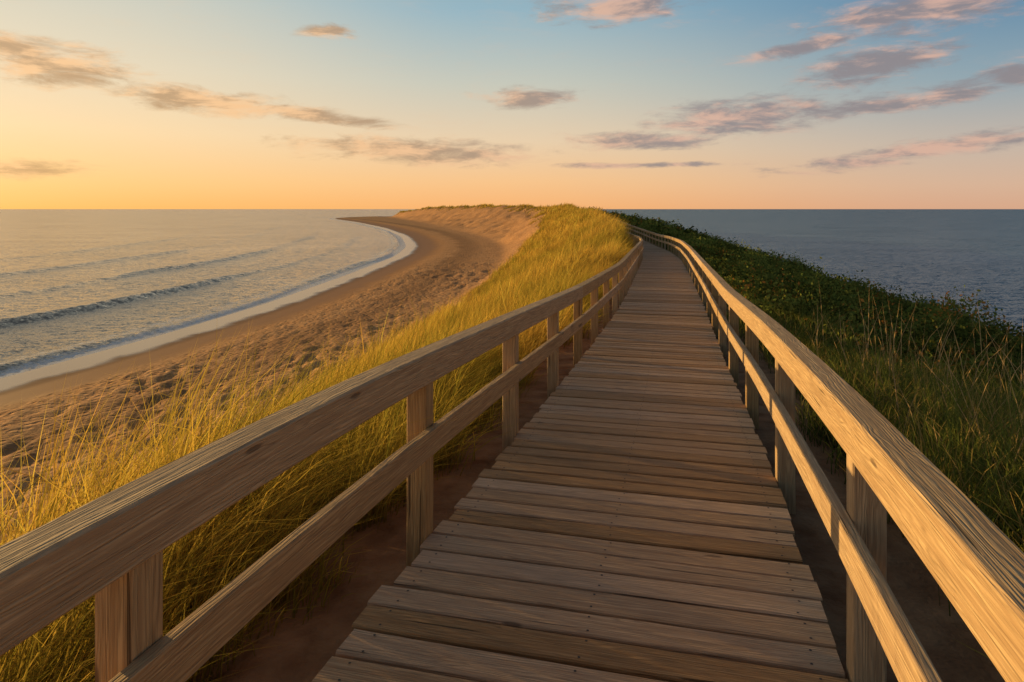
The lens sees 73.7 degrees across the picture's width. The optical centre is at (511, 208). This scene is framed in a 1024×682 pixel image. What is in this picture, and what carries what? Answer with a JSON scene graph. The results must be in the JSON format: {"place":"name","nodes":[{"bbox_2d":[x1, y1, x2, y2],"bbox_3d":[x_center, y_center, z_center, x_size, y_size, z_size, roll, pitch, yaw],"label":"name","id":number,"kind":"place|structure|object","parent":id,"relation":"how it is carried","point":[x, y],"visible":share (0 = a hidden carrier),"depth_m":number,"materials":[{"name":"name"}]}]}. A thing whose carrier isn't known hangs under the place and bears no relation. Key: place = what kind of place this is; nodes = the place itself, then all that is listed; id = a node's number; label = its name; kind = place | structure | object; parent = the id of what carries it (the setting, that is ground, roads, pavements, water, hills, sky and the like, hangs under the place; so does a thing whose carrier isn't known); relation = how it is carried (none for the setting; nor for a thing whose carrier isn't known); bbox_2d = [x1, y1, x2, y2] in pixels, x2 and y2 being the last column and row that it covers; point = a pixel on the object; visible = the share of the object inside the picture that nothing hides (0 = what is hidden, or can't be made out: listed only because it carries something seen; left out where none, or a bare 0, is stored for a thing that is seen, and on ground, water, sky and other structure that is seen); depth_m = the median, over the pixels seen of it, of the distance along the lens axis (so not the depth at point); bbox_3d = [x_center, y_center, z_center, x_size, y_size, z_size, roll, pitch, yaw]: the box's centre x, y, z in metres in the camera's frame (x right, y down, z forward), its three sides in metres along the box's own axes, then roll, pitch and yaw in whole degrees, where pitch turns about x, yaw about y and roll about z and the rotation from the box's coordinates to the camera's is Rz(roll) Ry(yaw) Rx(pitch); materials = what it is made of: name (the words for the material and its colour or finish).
{"place":"outdoors","nodes":[
{"label":"outdoors","id":0,"kind":"place"},
{"bbox_2d":[0,205,1004,681],"bbox_3d":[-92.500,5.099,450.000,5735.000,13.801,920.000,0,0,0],"label":"sand dune terrain","id":1,"kind":"structure","parent":0,"point":[444,255],"depth_m":22.65,"materials":[{"name":"beige sand"}]},
{"bbox_2d":[0,202,647,681],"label":"beach grass","id":2,"kind":"structure","parent":1,"relation":"on","point":[566,246],"depth_m":4.25,"materials":[{"name":"yellow plant"}]},
{"bbox_2d":[312,238,848,681],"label":"boardwalk","id":3,"kind":"structure","parent":1,"relation":"on","point":[621,513],"depth_m":3.28,"materials":[{"name":"brown wood"}]},
{"bbox_2d":[0,232,643,681],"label":"wooden railing","id":4,"kind":"object","parent":3,"relation":"attached to","point":[106,550],"visible":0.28,"depth_m":1.96,"materials":[{"name":"brown wood"}]},
{"bbox_2d":[613,220,1023,681],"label":"wooden railing","id":5,"kind":"object","parent":3,"relation":"attached to","point":[969,552],"visible":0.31,"depth_m":2.17,"materials":[{"name":"brown wood"}]},
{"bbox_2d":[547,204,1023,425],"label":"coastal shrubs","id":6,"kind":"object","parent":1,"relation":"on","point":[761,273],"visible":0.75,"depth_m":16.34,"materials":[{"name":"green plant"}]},
{"bbox_2d":[612,220,1023,657],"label":"dune meadow grass","id":7,"kind":"structure","parent":1,"relation":"on","point":[970,445],"depth_m":5.64,"materials":[{"name":"green plant"}]},
{"bbox_2d":[0,209,1023,377],"bbox_3d":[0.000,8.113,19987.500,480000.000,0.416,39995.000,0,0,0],"label":"sea","id":8,"kind":"structure","parent":0,"point":[75,283],"depth_m":118.35,"materials":[{"name":"blue liquid"}]},
{"bbox_2d":[0,0,1023,208],"label":"sky","id":9,"kind":"structure","parent":0,"point":[105,104],"materials":[{"name":"orange"}]}
]}

